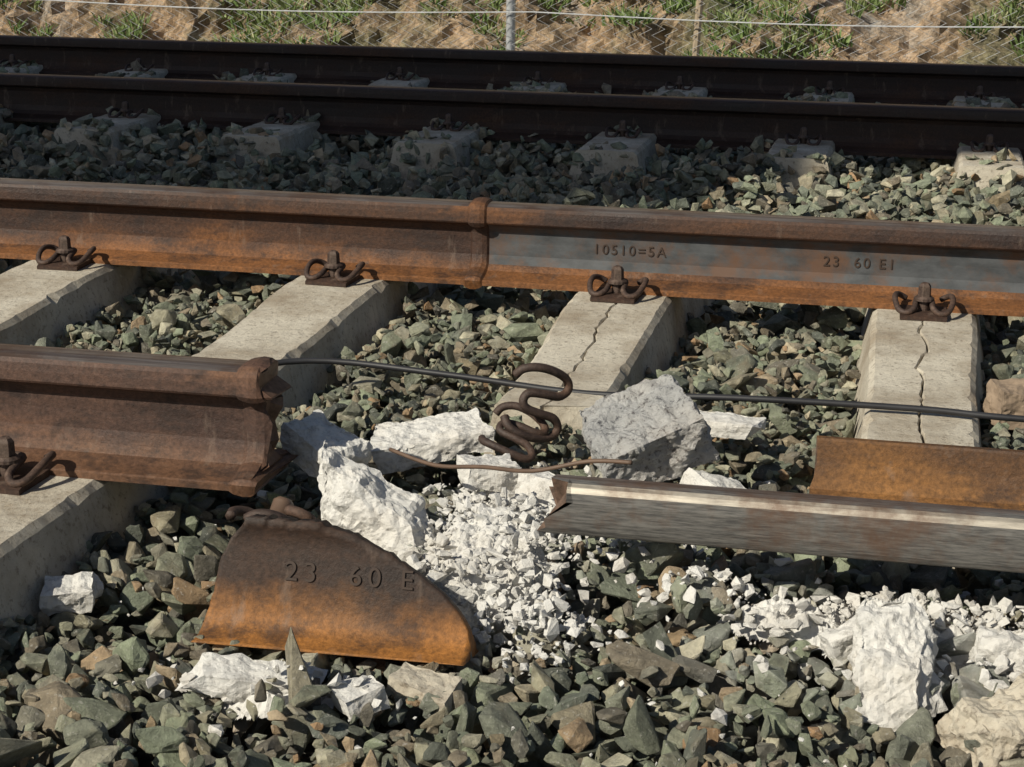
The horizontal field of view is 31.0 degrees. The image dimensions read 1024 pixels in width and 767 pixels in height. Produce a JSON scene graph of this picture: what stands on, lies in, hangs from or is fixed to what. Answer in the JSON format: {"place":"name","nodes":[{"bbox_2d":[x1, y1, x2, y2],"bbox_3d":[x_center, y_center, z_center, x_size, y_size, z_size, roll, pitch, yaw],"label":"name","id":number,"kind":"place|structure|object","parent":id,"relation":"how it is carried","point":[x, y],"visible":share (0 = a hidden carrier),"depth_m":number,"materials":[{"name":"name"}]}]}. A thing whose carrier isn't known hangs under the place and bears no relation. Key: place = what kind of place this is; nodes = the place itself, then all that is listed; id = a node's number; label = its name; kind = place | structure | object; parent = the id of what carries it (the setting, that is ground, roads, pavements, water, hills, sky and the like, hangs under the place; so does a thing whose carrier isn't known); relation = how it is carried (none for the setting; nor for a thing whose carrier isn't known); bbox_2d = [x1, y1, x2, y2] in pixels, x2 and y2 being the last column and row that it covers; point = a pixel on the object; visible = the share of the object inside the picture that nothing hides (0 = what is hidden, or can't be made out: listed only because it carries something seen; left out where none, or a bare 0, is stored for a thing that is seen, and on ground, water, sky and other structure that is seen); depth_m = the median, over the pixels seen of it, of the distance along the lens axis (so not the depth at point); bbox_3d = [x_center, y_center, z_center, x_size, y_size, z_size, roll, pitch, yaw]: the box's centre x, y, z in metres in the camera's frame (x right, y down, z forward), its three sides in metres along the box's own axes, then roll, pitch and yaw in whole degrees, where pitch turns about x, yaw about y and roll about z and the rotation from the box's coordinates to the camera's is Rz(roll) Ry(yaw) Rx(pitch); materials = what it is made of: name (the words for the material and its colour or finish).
{"place":"outdoors","nodes":[
{"label":"outdoors","id":0,"kind":"place"},
{"bbox_2d":[0,59,1023,766],"bbox_3d":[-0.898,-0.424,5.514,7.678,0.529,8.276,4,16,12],"label":"ballast gravel","id":1,"kind":"structure","parent":0,"point":[734,347],"depth_m":2.61,"materials":[{"name":"grey gravel"}]},
{"bbox_2d":[5,65,42,73],"bbox_3d":[-2.380,-1.159,7.714,0.296,0.213,2.440,4,16,12],"label":"concrete sleeper","id":2,"kind":"object","parent":1,"relation":"on","point":[35,69],"visible":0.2,"depth_m":8.25,"materials":[{"name":"grey concrete"}]},
{"bbox_2d":[0,54,27,67],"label":"rail fastening clip","id":3,"kind":"object","parent":2,"relation":"on","point":[12,61],"visible":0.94,"depth_m":8.27,"materials":[{"name":"brown metal"}]},
{"bbox_2d":[39,571,103,616],"bbox_3d":[-0.575,0.273,2.408,0.081,0.038,0.064,-5,28,-6],"label":"broken concrete chunk","id":4,"kind":"object","parent":1,"relation":"on","point":[80,592],"visible":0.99,"depth_m":2.39,"materials":[{"name":"grey concrete"}]},
{"bbox_2d":[0,68,167,140],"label":"concrete sleeper","id":5,"kind":"object","parent":1,"relation":"on","point":[161,73],"visible":0.1,"depth_m":8.04,"materials":[{"name":"grey concrete"}]},
{"bbox_2d":[124,58,153,71],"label":"rail fastening clip","id":6,"kind":"object","parent":5,"relation":"on","point":[140,68],"visible":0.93,"depth_m":8.14,"materials":[{"name":"brown metal"}]},
{"bbox_2d":[0,260,200,349],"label":"concrete sleeper","id":7,"kind":"object","parent":1,"relation":"on","point":[36,304],"visible":0.31,"depth_m":3.85,"materials":[{"name":"grey concrete"}]},
{"bbox_2d":[36,235,95,270],"bbox_3d":[-0.969,-0.289,4.010,0.124,0.067,0.108,3,16,8],"label":"rail fastening clip","id":8,"kind":"object","parent":7,"relation":"on","point":[66,260],"visible":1,"depth_m":3.99,"materials":[{"name":"brown metal"}]},
{"bbox_2d":[0,178,1023,316],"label":"railway rail","id":9,"kind":"object","parent":7,"relation":"on","point":[478,242],"visible":0.99,"depth_m":3.87,"materials":[{"name":"brown metal"}]},
{"bbox_2d":[50,72,296,166],"bbox_3d":[-1.203,-1.078,7.465,0.296,0.213,2.440,4,16,12],"label":"concrete sleeper","id":10,"kind":"object","parent":1,"relation":"on","point":[65,135],"visible":0.16,"depth_m":6.33,"materials":[{"name":"grey concrete"}]},
{"bbox_2d":[108,101,143,118],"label":"rail fastening clip","id":11,"kind":"object","parent":10,"relation":"on","point":[125,110],"visible":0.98,"depth_m":6.60,"materials":[{"name":"brown metal"}]},
{"bbox_2d":[253,62,282,75],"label":"rail fastening clip","id":12,"kind":"object","parent":10,"relation":"on","point":[267,70],"visible":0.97,"depth_m":8.02,"materials":[{"name":"brown metal"}]},
{"bbox_2d":[0,275,463,686],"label":"concrete sleeper","id":13,"kind":"object","parent":1,"relation":"on","point":[50,525],"visible":0.29,"depth_m":2.85,"materials":[{"name":"grey concrete"}]},
{"bbox_2d":[0,436,56,494],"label":"rail fastening clip","id":14,"kind":"object","parent":13,"relation":"on","point":[16,478],"visible":1,"depth_m":2.56,"materials":[{"name":"brown metal"}]},
{"bbox_2d":[0,343,298,496],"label":"broken railway rail","id":15,"kind":"object","parent":13,"relation":"on","point":[171,420],"visible":1,"depth_m":2.62,"materials":[{"name":"brown metal"}]},
{"bbox_2d":[304,250,364,286],"bbox_3d":[-0.374,-0.248,3.884,0.124,0.067,0.108,5,16,15],"label":"rail fastening clip","id":16,"kind":"object","parent":13,"relation":"on","point":[334,267],"visible":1,"depth_m":3.86,"materials":[{"name":"brown metal"}]},
{"bbox_2d":[225,496,293,520],"bbox_3d":[-0.318,0.205,2.427,0.095,0.121,0.125,-7,17,-27],"label":"dislodged rail clip","id":17,"kind":"object","parent":1,"relation":"on","point":[279,505],"visible":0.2,"depth_m":2.42,"materials":[{"name":"brown metal"}]},
{"bbox_2d":[284,505,315,518],"bbox_3d":[-0.272,0.206,2.456,0.108,0.126,0.035,-33,30,37],"label":"stone","id":18,"kind":"object","parent":1,"relation":"on","point":[296,511],"visible":0.13,"depth_m":2.40,"materials":[{"name":"brown stone"}]},
{"bbox_2d":[217,77,429,162],"bbox_3d":[-0.614,-1.038,7.341,0.296,0.213,2.440,4,16,12],"label":"concrete sleeper","id":19,"kind":"object","parent":1,"relation":"on","point":[294,136],"visible":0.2,"depth_m":6.30,"materials":[{"name":"grey concrete"}]},
{"bbox_2d":[264,107,300,124],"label":"rail fastening clip","id":20,"kind":"object","parent":19,"relation":"on","point":[282,117],"visible":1,"depth_m":6.48,"materials":[{"name":"brown metal"}]},
{"bbox_2d":[386,67,414,80],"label":"rail fastening clip","id":21,"kind":"object","parent":19,"relation":"on","point":[400,75],"visible":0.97,"depth_m":7.89,"materials":[{"name":"brown metal"}]},
{"bbox_2d":[0,73,1023,160],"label":"railway rail","id":22,"kind":"object","parent":19,"relation":"on","point":[901,130],"visible":0.8,"depth_m":6.39,"materials":[{"name":"brown metal"}]},
{"bbox_2d":[0,35,1023,107],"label":"railway rail","id":23,"kind":"object","parent":19,"relation":"on","point":[941,84],"visible":0.88,"depth_m":7.88,"materials":[{"name":"brown metal"}]},
{"bbox_2d":[280,409,372,477],"bbox_3d":[-0.272,0.094,2.708,0.126,0.069,0.087,31,41,34],"label":"broken concrete chunk","id":24,"kind":"object","parent":1,"relation":"on","point":[305,438],"visible":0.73,"depth_m":2.69,"materials":[{"name":"grey concrete"}]},
{"bbox_2d":[191,514,478,665],"bbox_3d":[-0.209,0.244,2.249,0.336,0.154,0.107,4,2,9],"label":"rail fragment","id":25,"kind":"object","parent":1,"relation":"on","point":[316,585],"visible":1,"depth_m":2.24,"materials":[{"name":"brown metal"}]},
{"bbox_2d":[329,675,389,720],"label":"broken concrete chunk","id":26,"kind":"object","parent":1,"relation":"on","point":[349,699],"visible":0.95,"depth_m":2.07,"materials":[{"name":"white concrete"}]},
{"bbox_2d":[317,441,436,561],"bbox_3d":[-0.184,0.157,2.501,0.187,0.137,0.096,10,18,30],"label":"broken concrete chunk","id":27,"kind":"object","parent":1,"relation":"on","point":[373,505],"visible":0.8,"depth_m":2.48,"materials":[{"name":"grey concrete"}]},
{"bbox_2d":[387,662,461,713],"bbox_3d":[-0.100,0.352,2.119,0.084,0.033,0.049,16,26,21],"label":"broken concrete chunk","id":28,"kind":"object","parent":1,"relation":"on","point":[408,679],"visible":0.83,"depth_m":2.11,"materials":[{"name":"beige concrete"}]},
{"bbox_2d":[370,407,495,473],"bbox_3d":[-0.124,0.087,2.883,0.196,0.049,0.124,-9,24,-3],"label":"broken concrete chunk","id":29,"kind":"object","parent":1,"relation":"on","point":[442,437],"visible":0.93,"depth_m":2.85,"materials":[{"name":"white concrete"}]},
{"bbox_2d":[391,81,566,182],"bbox_3d":[-0.025,-0.998,7.217,0.296,0.213,2.440,4,16,12],"label":"concrete sleeper","id":30,"kind":"object","parent":1,"relation":"on","point":[433,147],"visible":0.24,"depth_m":6.08,"materials":[{"name":"grey concrete"}]},
{"bbox_2d":[430,113,467,131],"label":"rail fastening clip","id":31,"kind":"object","parent":30,"relation":"on","point":[448,123],"visible":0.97,"depth_m":6.35,"materials":[{"name":"brown metal"}]},
{"bbox_2d":[523,71,552,85],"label":"rail fastening clip","id":32,"kind":"object","parent":30,"relation":"on","point":[537,78],"visible":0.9,"depth_m":7.77,"materials":[{"name":"brown metal"}]},
{"bbox_2d":[477,506,517,528],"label":"broken concrete chunk","id":33,"kind":"object","parent":1,"relation":"on","point":[484,510],"visible":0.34,"depth_m":2.51,"materials":[{"name":"grey concrete"}]},
{"bbox_2d":[389,447,632,472],"bbox_3d":[-0.019,0.102,2.514,0.426,0.079,0.031,13,19,38],"label":"bent steel rod","id":34,"kind":"object","parent":1,"relation":"on","point":[535,470],"visible":1,"depth_m":2.48,"materials":[{"name":"brown metal"}]},
{"bbox_2d":[0,0,1023,64],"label":"chain link fence","id":35,"kind":"object","parent":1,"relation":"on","point":[510,12],"visible":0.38,"depth_m":10.00,"materials":[{"name":"metal"}]},
{"bbox_2d":[478,402,548,462],"bbox_3d":[0.003,0.074,2.788,0.091,0.030,0.107,16,44,13],"label":"dislodged rail clip","id":36,"kind":"object","parent":1,"relation":"on","point":[499,409],"visible":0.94,"depth_m":2.77,"materials":[{"name":"brown metal"}]},
{"bbox_2d":[500,363,572,442],"bbox_3d":[0.039,0.029,2.793,0.102,0.120,0.034,15,1,-17],"label":"dislodged rail clip","id":37,"kind":"object","parent":36,"relation":"on","point":[527,394],"visible":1,"depth_m":2.78,"materials":[{"name":"brown metal"}]},
{"bbox_2d":[90,462,1023,766],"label":"concrete rubble","id":38,"kind":"object","parent":1,"relation":"on","point":[520,608],"visible":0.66,"depth_m":2.31,"materials":[{"name":"grey concrete"}]},
{"bbox_2d":[578,374,719,481],"bbox_3d":[0.197,0.077,2.678,0.176,0.098,0.149,-22,36,-5],"label":"broken concrete chunk","id":39,"kind":"object","parent":38,"relation":"on","point":[657,430],"visible":0.89,"depth_m":2.64,"materials":[{"name":"grey concrete"}]},
{"bbox_2d":[195,496,975,720],"bbox_3d":[0.200,0.281,2.363,1.095,0.125,0.769,4,16,12],"label":"crushed concrete powder","id":40,"kind":"object","parent":1,"relation":"on","point":[463,533],"visible":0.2,"depth_m":2.34,"materials":[{"name":"grey concrete"}]},
{"bbox_2d":[175,652,327,702],"bbox_3d":[-0.301,0.343,2.135,0.168,0.036,0.054,10,30,2],"label":"broken concrete chunk","id":41,"kind":"object","parent":40,"relation":"on","point":[233,677],"visible":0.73,"depth_m":2.12,"materials":[{"name":"white concrete"}]},
{"bbox_2d":[456,453,521,491],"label":"broken concrete chunk","id":42,"kind":"object","parent":40,"relation":"on","point":[483,479],"visible":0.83,"depth_m":2.65,"materials":[{"name":"white concrete"}]},
{"bbox_2d":[515,471,554,506],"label":"broken concrete chunk","id":43,"kind":"object","parent":40,"relation":"on","point":[540,483],"visible":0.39,"depth_m":2.60,"materials":[{"name":"grey concrete"}]},
{"bbox_2d":[484,291,714,467],"bbox_3d":[0.209,-0.063,3.753,0.296,0.213,1.416,4,16,12],"label":"concrete sleeper","id":44,"kind":"object","parent":1,"relation":"on","point":[588,344],"visible":0.42,"depth_m":3.47,"materials":[{"name":"grey concrete"}]},
{"bbox_2d":[587,265,648,303],"bbox_3d":[0.215,-0.208,3.759,0.124,0.067,0.108,5,16,14],"label":"rail fastening clip","id":45,"kind":"object","parent":44,"relation":"on","point":[618,291],"visible":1,"depth_m":3.74,"materials":[{"name":"brown metal"}]},
{"bbox_2d":[569,86,707,189],"bbox_3d":[0.563,-0.957,7.092,0.296,0.213,2.440,4,16,12],"label":"concrete sleeper","id":46,"kind":"object","parent":1,"relation":"on","point":[639,149],"visible":0.31,"depth_m":5.96,"materials":[{"name":"grey concrete"}]},
{"bbox_2d":[605,120,641,138],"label":"rail fastening clip","id":47,"kind":"object","parent":46,"relation":"on","point":[623,130],"visible":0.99,"depth_m":6.23,"materials":[{"name":"brown metal"}]},
{"bbox_2d":[665,76,694,90],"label":"rail fastening clip","id":48,"kind":"object","parent":46,"relation":"on","point":[679,84],"visible":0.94,"depth_m":7.65,"materials":[{"name":"brown metal"}]},
{"bbox_2d":[679,468,745,488],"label":"broken concrete chunk","id":49,"kind":"object","parent":1,"relation":"on","point":[690,476],"visible":0.39,"depth_m":2.63,"materials":[{"name":"white concrete"}]},
{"bbox_2d":[699,410,765,439],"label":"broken concrete chunk","id":50,"kind":"object","parent":1,"relation":"on","point":[728,425],"visible":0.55,"depth_m":2.95,"materials":[{"name":"white concrete"}]},
{"bbox_2d":[762,92,853,197],"bbox_3d":[1.152,-0.917,6.968,0.296,0.213,2.440,4,16,12],"label":"concrete sleeper","id":51,"kind":"object","parent":1,"relation":"on","point":[799,163],"visible":0.17,"depth_m":5.86,"materials":[{"name":"grey concrete"}]},
{"bbox_2d":[785,127,822,145],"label":"rail fastening clip","id":52,"kind":"object","parent":51,"relation":"on","point":[803,137],"visible":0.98,"depth_m":6.10,"materials":[{"name":"brown metal"}]},
{"bbox_2d":[814,81,844,94],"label":"rail fastening clip","id":53,"kind":"object","parent":51,"relation":"on","point":[829,89],"visible":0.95,"depth_m":7.52,"materials":[{"name":"brown metal"}]},
{"bbox_2d":[818,614,855,659],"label":"broken concrete chunk","id":54,"kind":"object","parent":1,"relation":"on","point":[836,643],"visible":0.6,"depth_m":2.22,"materials":[{"name":"grey concrete"}]},
{"bbox_2d":[847,593,947,731],"bbox_3d":[0.449,0.325,2.146,0.115,0.129,0.152,3,16,8],"label":"broken concrete chunk","id":55,"kind":"object","parent":1,"relation":"on","point":[891,656],"visible":0.85,"depth_m":2.12,"materials":[{"name":"white concrete"}]},
{"bbox_2d":[849,308,998,588],"bbox_3d":[0.771,0.016,3.487,0.296,0.213,1.714,4,16,12],"label":"concrete sleeper","id":56,"kind":"object","parent":1,"relation":"on","point":[922,363],"visible":0.4,"depth_m":3.29,"materials":[{"name":"beige concrete"}]},
{"bbox_2d":[892,282,955,321],"bbox_3d":[0.811,-0.167,3.633,0.124,0.067,0.108,4,16,11],"label":"rail fastening clip","id":57,"kind":"object","parent":56,"relation":"on","point":[919,309],"visible":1,"depth_m":3.61,"materials":[{"name":"brown metal"}]},
{"bbox_2d":[934,673,1023,766],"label":"broken concrete chunk","id":58,"kind":"object","parent":1,"relation":"on","point":[993,726],"visible":0.97,"depth_m":2.02,"materials":[{"name":"beige concrete"}]},
{"bbox_2d":[951,96,1023,191],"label":"concrete sleeper","id":59,"kind":"object","parent":1,"relation":"on","point":[961,163],"visible":0.25,"depth_m":5.73,"materials":[{"name":"grey concrete"}]},
{"bbox_2d":[964,86,995,100],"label":"rail fastening clip","id":60,"kind":"object","parent":59,"relation":"on","point":[980,93],"visible":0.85,"depth_m":7.40,"materials":[{"name":"brown metal"}]},
{"bbox_2d":[970,134,1008,152],"bbox_3d":[1.551,-0.777,5.997,0.124,0.067,0.108,4,16,14],"label":"rail fastening clip","id":61,"kind":"object","parent":59,"relation":"on","point":[989,144],"visible":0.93,"depth_m":5.98,"materials":[{"name":"brown metal"}]},
{"bbox_2d":[969,625,1023,672],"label":"broken concrete chunk","id":62,"kind":"object","parent":1,"relation":"on","point":[991,644],"visible":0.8,"depth_m":2.17,"materials":[{"name":"grey concrete"}]},
{"bbox_2d":[982,378,1023,429],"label":"brown boulder","id":63,"kind":"object","parent":1,"relation":"on","point":[1005,396],"visible":0.78,"depth_m":3.13,"materials":[{"name":"beige stone"}]},
{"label":"concrete sleeper","id":64,"kind":"object","parent":1,"relation":"on","visible":0},
{"bbox_2d":[537,435,1023,572],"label":"broken railway rail","id":65,"kind":"object","parent":64,"relation":"on","point":[956,506],"visible":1,"depth_m":2.30,"materials":[{"name":"metal"}]},
{"bbox_2d":[0,0,1023,65],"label":"hillside","id":66,"kind":"structure","parent":0,"point":[370,36],"depth_m":10.96,"materials":[{"name":"brown soil"}]},
{"bbox_2d":[0,0,1023,60],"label":"hillside scrub","id":67,"kind":"object","parent":66,"relation":"on","point":[259,18],"visible":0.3,"depth_m":10.81,"materials":[{"name":"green plant"}]},
{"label":"concrete sleeper","id":68,"kind":"object","parent":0,"visible":0},
{"bbox_2d":[277,357,1023,421],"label":"lineside cable","id":69,"kind":"object","parent":68,"relation":"on","point":[750,398],"visible":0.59,"depth_m":3.09,"materials":[{"name":"black rubber"}]}
]}

